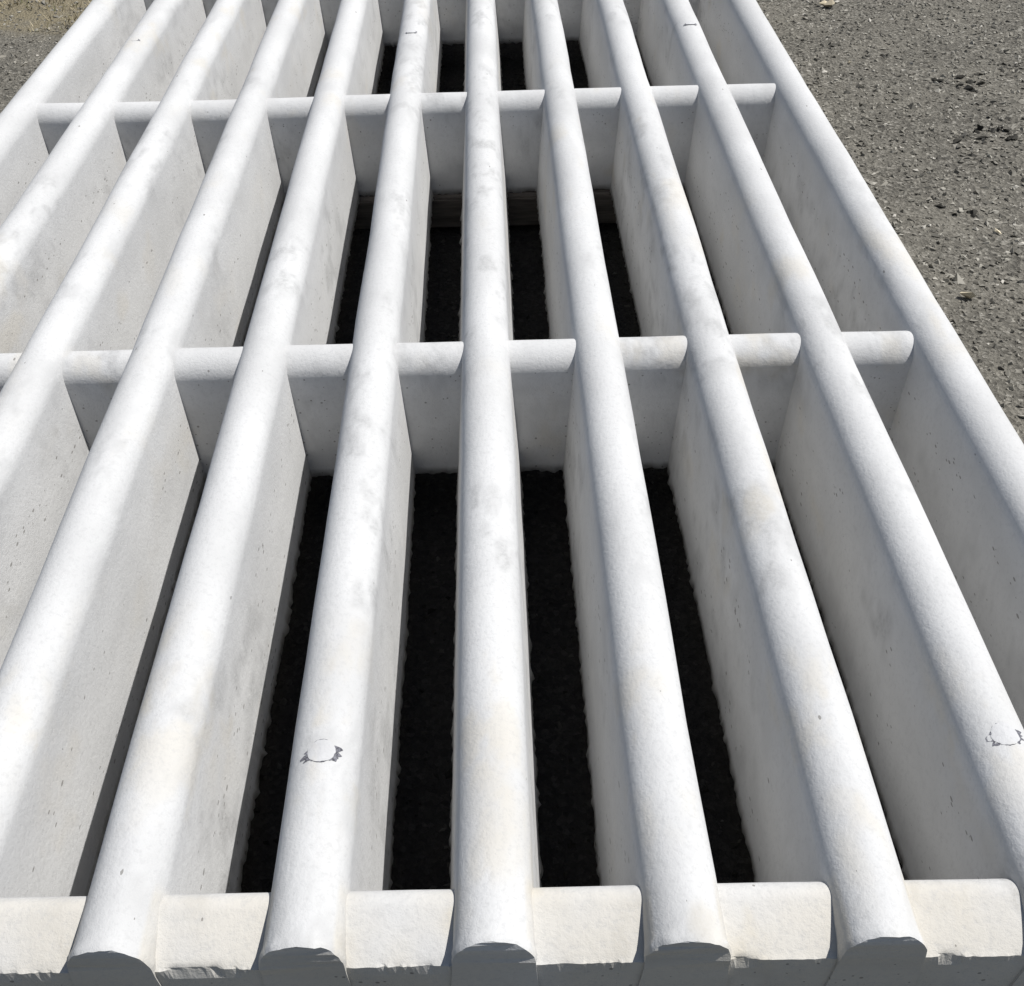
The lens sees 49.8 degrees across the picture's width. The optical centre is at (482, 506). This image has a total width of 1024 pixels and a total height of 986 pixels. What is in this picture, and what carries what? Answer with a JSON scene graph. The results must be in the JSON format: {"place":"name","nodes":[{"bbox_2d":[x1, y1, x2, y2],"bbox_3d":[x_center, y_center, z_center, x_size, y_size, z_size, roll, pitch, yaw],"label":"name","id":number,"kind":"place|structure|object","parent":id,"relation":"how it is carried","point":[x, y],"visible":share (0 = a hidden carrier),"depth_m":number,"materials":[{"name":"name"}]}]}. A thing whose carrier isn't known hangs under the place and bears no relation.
{"place":"outdoors","nodes":[
{"label":"outdoors","id":0,"kind":"place"},
{"bbox_2d":[0,0,1023,892],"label":"ground","id":1,"kind":"structure","parent":0,"point":[424,866],"depth_m":2.43,"materials":[{"name":"black soil"}]},
{"bbox_2d":[0,0,89,31],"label":"dry grass","id":2,"kind":"structure","parent":1,"relation":"on","point":[9,3],"depth_m":4.57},
{"bbox_2d":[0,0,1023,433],"bbox_3d":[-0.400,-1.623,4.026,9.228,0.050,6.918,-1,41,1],"label":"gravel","id":3,"kind":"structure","parent":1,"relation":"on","point":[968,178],"depth_m":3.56,"materials":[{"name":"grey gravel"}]},
{"bbox_2d":[354,188,693,229],"bbox_3d":[-0.193,-0.826,3.036,2.350,0.086,0.100,-1,41,1],"label":"timber bearer","id":4,"kind":"object","parent":1,"relation":"on","point":[447,209],"depth_m":2.99,"materials":[{"name":"black wood"}]},
{"bbox_2d":[0,0,146,225],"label":"rail","id":5,"kind":"object","parent":4,"relation":"on","point":[74,65],"visible":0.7,"depth_m":3.06,"materials":[{"name":"white concrete"}]},
{"bbox_2d":[0,0,206,352],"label":"rail","id":6,"kind":"object","parent":4,"relation":"on","point":[48,223],"visible":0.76,"depth_m":2.62,"materials":[{"name":"white concrete"}]},
{"bbox_2d":[0,0,266,668],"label":"rail","id":7,"kind":"object","parent":4,"relation":"on","point":[103,297],"visible":0.82,"depth_m":2.21,"materials":[{"name":"white concrete"}]},
{"bbox_2d":[0,0,327,897],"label":"rail","id":8,"kind":"object","parent":4,"relation":"on","point":[76,666],"visible":0.91,"depth_m":1.71,"materials":[{"name":"white concrete"}]},
{"bbox_2d":[67,0,384,985],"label":"rail","id":9,"kind":"object","parent":4,"relation":"on","point":[183,806],"visible":0.94,"depth_m":1.58,"materials":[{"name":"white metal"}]},
{"bbox_2d":[259,0,442,985],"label":"rail","id":10,"kind":"object","parent":4,"relation":"on","point":[336,841],"visible":0.94,"depth_m":1.55,"materials":[{"name":"white concrete"}]},
{"bbox_2d":[300,751,311,762],"bbox_3d":[-0.206,0.296,1.292,0.016,0.007,0.018,-18,44,-17],"label":"chip","id":11,"kind":"object","parent":10,"relation":"on","point":[305,758],"visible":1,"depth_m":1.29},
{"bbox_2d":[307,739,335,760],"bbox_3d":[-0.189,0.288,1.296,0.034,0.004,0.031,-1,41,1],"label":"lifting point patch","id":12,"kind":"object","parent":10,"relation":"on","point":[322,750],"visible":1,"depth_m":1.30,"materials":[{"name":"concrete"}]},
{"bbox_2d":[329,746,342,760],"bbox_3d":[-0.172,0.292,1.296,0.015,0.007,0.022,6,42,9],"label":"chip","id":13,"kind":"object","parent":10,"relation":"on","point":[336,755],"visible":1,"depth_m":1.30,"materials":[{"name":"grey concrete"}]},
{"bbox_2d":[144,0,698,46],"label":"crossbar","id":14,"kind":"object","parent":10,"relation":"attached to","point":[509,15],"visible":0.25,"depth_m":3.81,"materials":[{"name":"white metal"}]},
{"bbox_2d":[0,331,913,476],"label":"crossbar","id":15,"kind":"object","parent":10,"relation":"attached to","point":[542,372],"visible":0.45,"depth_m":1.99,"materials":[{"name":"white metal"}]},
{"bbox_2d":[0,878,1023,985],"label":"end beam","id":16,"kind":"structure","parent":10,"relation":"attached to","point":[784,933],"depth_m":1.17,"materials":[{"name":"white concrete"}]},
{"bbox_2d":[36,83,775,196],"bbox_3d":[-0.198,-0.975,2.951,2.000,0.257,0.125,-1,41,1],"label":"crossbar","id":17,"kind":"object","parent":4,"relation":"on","point":[520,112],"visible":0.39,"depth_m":2.88,"materials":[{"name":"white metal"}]},
{"bbox_2d":[449,0,542,985],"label":"rail","id":18,"kind":"object","parent":4,"relation":"on","point":[496,870],"visible":0.84,"depth_m":1.50,"materials":[{"name":"white concrete"}]},
{"bbox_2d":[522,0,731,985],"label":"rail","id":19,"kind":"object","parent":4,"relation":"on","point":[651,840],"visible":0.91,"depth_m":1.53,"materials":[{"name":"white concrete"}]},
{"bbox_2d":[578,0,927,985],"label":"rail","id":20,"kind":"object","parent":4,"relation":"on","point":[808,804],"visible":0.94,"depth_m":1.56,"materials":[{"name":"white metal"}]},
{"bbox_2d":[635,0,1023,985],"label":"rail","id":21,"kind":"object","parent":4,"relation":"on","point":[927,698],"visible":0.9,"depth_m":1.65,"materials":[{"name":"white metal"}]},
{"bbox_2d":[985,732,1000,746],"bbox_3d":[0.595,0.272,1.285,0.012,0.005,0.021,-14,43,-13],"label":"chip","id":22,"kind":"object","parent":21,"relation":"on","point":[995,744],"visible":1,"depth_m":1.28,"materials":[{"name":"grey concrete"}]},
{"bbox_2d":[991,722,1019,744],"bbox_3d":[0.611,0.266,1.288,0.033,0.004,0.032,-1,41,1],"label":"lifting point patch","id":23,"kind":"object","parent":21,"relation":"on","point":[1003,733],"visible":1,"depth_m":1.29,"materials":[{"name":"concrete"}]},
{"bbox_2d":[1015,729,1023,743],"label":"chip","id":24,"kind":"object","parent":21,"relation":"on","point":[1018,733],"visible":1,"depth_m":1.29,"materials":[{"name":"grey concrete"}]},
{"bbox_2d":[697,0,1023,728],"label":"rail","id":25,"kind":"object","parent":4,"relation":"on","point":[957,443],"visible":0.81,"depth_m":1.98,"materials":[{"name":"white concrete"}]},
{"bbox_2d":[819,0,1000,298],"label":"pale pebbles","id":26,"kind":"object","parent":1,"relation":"on","point":[968,295],"visible":1,"depth_m":2.97,"materials":[{"name":"stone"}]},
{"bbox_2d":[931,75,1017,216],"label":"dark soil clods","id":27,"kind":"object","parent":1,"relation":"on","point":[979,128],"visible":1,"depth_m":3.42,"materials":[{"name":"black soil"}]},
{"bbox_2d":[242,50,889,891],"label":"gravel","id":28,"kind":"structure","parent":0,"point":[448,772],"depth_m":1.94,"materials":[{"name":"black gravel"}]}
]}

